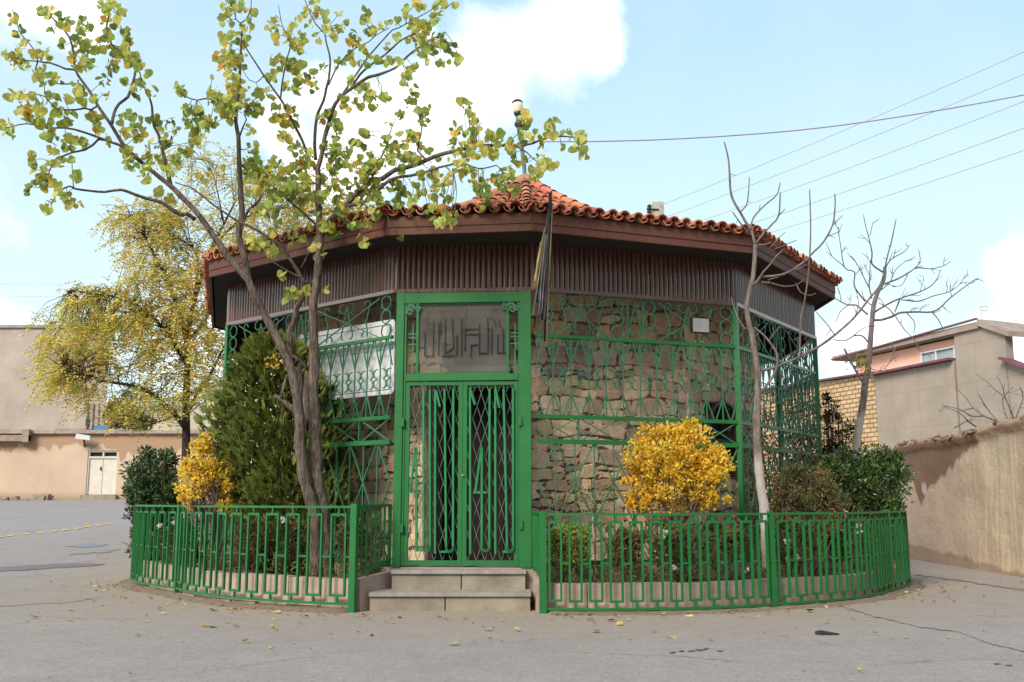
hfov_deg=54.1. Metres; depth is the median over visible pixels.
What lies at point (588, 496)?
young sapling
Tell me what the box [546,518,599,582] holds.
rose bush
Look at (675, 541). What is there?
rose bush
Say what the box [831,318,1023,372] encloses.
pink house
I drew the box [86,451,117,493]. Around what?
door
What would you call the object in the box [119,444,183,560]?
evergreen shrub
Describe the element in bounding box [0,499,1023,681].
ground
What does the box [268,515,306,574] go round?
rose bush
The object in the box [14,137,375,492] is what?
yellow locust
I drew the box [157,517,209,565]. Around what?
rose bush
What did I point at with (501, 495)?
inner door
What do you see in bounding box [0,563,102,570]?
road patch
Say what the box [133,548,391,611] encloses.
planter kerb
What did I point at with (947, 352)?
window
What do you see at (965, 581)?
road crack
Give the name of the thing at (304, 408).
redbud tree
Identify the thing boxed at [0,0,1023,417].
sky
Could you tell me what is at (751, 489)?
climbing plant
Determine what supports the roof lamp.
on the stone pavilion
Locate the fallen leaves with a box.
[0,580,1023,678]
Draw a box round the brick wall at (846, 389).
[761,371,877,501]
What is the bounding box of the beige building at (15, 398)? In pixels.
[0,321,109,494]
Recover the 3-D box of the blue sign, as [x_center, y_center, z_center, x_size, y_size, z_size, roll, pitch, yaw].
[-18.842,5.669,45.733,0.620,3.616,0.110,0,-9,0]
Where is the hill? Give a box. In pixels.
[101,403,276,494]
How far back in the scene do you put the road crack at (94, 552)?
19.48 m
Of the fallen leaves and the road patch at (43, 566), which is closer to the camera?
the fallen leaves
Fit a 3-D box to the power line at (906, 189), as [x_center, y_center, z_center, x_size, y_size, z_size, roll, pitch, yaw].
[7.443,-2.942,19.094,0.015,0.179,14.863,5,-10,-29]
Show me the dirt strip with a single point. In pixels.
(912, 587)
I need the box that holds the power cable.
[519,94,1023,141]
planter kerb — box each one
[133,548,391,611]
[531,551,905,612]
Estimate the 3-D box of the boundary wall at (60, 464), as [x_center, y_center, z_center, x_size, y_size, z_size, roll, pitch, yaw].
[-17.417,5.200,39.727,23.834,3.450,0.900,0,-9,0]
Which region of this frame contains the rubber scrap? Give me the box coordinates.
[815,630,838,634]
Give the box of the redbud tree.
[0,0,589,577]
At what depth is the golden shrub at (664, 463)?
11.81 m
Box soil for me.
[159,553,878,582]
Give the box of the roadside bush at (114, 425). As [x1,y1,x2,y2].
[100,397,157,429]
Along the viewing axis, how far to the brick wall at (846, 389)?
45.96 m
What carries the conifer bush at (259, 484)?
on the soil
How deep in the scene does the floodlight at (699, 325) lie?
12.71 m
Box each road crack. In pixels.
[69,549,120,554]
[842,606,1022,650]
[915,574,1021,589]
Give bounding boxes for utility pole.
[646,202,663,216]
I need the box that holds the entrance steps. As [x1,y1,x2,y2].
[369,568,530,610]
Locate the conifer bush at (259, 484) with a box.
[193,328,374,573]
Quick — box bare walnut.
[826,214,983,556]
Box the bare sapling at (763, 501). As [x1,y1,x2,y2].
[724,142,895,568]
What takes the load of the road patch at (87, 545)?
on the ground at (106, 644)
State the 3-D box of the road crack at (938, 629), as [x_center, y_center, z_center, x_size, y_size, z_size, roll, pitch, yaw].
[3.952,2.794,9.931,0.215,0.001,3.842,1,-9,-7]
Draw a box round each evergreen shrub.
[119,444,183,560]
[812,442,915,568]
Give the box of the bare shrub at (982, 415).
[939,373,1023,427]
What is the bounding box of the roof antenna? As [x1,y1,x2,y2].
[980,306,987,319]
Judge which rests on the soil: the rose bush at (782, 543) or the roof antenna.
the rose bush at (782, 543)
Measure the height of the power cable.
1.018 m
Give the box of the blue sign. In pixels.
[91,426,107,494]
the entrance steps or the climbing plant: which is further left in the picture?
the entrance steps
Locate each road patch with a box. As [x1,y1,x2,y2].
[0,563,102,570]
[71,543,106,546]
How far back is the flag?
11.28 m
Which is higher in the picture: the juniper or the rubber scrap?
the juniper
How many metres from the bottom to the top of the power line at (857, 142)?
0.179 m
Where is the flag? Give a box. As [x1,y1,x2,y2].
[532,190,552,346]
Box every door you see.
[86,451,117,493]
[442,385,513,560]
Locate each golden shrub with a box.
[172,431,237,573]
[615,413,736,581]
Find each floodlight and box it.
[75,434,91,446]
[690,311,709,333]
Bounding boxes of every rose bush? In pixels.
[123,504,162,562]
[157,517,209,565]
[221,510,275,572]
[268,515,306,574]
[323,516,387,577]
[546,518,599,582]
[598,516,648,582]
[644,511,698,582]
[674,503,749,580]
[769,462,852,575]
[774,507,823,576]
[819,504,878,573]
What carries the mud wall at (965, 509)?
on the ground at (106, 644)
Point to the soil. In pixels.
(782, 576)
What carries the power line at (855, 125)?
attached to the utility pole
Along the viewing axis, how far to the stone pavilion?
12.77 m
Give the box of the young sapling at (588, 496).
[549,477,632,579]
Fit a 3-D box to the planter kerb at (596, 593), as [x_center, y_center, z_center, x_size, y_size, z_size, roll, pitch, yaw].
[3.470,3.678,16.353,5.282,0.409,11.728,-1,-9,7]
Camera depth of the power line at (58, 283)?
71.53 m
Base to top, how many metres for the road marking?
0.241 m
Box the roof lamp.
[512,99,526,172]
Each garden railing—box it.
[130,503,391,612]
[532,509,910,613]
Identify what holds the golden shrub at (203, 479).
on the soil
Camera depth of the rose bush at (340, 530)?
11.67 m
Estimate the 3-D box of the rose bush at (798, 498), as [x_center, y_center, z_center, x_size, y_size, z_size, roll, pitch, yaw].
[3.814,2.265,12.787,1.166,1.465,0.789,0,-9,0]
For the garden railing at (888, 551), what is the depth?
11.35 m
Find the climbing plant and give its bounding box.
[722,367,837,571]
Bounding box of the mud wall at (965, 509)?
[809,415,1023,577]
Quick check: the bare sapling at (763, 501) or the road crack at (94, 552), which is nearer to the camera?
the bare sapling at (763, 501)
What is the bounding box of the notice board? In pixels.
[298,319,395,399]
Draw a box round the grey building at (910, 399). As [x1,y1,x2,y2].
[870,327,1023,449]
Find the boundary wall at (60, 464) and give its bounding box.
[0,429,272,498]
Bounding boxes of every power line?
[0,283,203,284]
[14,295,147,296]
[661,51,1023,204]
[667,74,1023,216]
[702,101,1023,220]
[750,128,1023,223]
[771,150,1023,232]
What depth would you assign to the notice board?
12.62 m
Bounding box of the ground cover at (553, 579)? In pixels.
[150,540,878,582]
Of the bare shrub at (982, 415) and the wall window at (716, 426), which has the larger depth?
the bare shrub at (982, 415)
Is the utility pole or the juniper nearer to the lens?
the juniper
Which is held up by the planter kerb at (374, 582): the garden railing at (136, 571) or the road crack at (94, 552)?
the garden railing at (136, 571)
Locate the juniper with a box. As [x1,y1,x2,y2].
[813,391,866,551]
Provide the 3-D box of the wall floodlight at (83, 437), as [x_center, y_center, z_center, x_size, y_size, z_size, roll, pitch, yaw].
[-16.871,3.922,39.639,0.600,0.494,0.524,0,-9,0]
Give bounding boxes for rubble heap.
[0,494,53,499]
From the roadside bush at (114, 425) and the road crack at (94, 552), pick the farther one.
the roadside bush at (114, 425)
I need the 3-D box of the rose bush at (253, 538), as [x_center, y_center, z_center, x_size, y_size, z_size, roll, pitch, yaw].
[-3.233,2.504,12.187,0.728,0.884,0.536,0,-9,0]
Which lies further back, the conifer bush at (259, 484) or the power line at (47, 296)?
the power line at (47, 296)
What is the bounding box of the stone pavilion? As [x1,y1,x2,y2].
[201,173,842,602]
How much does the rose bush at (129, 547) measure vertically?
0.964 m
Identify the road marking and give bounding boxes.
[0,523,112,536]
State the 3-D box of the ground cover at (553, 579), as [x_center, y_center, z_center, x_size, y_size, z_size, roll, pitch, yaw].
[0.104,3.477,16.668,11.717,0.379,11.291,0,-9,0]
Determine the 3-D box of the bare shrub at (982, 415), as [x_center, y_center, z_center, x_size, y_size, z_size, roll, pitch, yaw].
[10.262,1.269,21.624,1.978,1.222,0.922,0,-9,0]
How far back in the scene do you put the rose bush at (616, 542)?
11.47 m
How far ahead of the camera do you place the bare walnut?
17.42 m
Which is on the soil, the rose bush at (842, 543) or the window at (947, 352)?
the rose bush at (842, 543)
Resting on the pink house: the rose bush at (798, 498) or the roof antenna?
the roof antenna
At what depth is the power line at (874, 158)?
19.50 m
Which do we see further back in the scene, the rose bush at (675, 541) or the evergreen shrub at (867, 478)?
the evergreen shrub at (867, 478)
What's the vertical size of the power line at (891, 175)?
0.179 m
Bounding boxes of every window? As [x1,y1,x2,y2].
[704,401,736,475]
[920,346,955,362]
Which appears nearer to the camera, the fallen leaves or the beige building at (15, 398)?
the fallen leaves
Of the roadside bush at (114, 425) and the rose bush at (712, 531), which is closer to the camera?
the rose bush at (712, 531)
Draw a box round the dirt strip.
[113,577,925,615]
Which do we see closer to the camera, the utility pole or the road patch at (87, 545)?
the road patch at (87, 545)

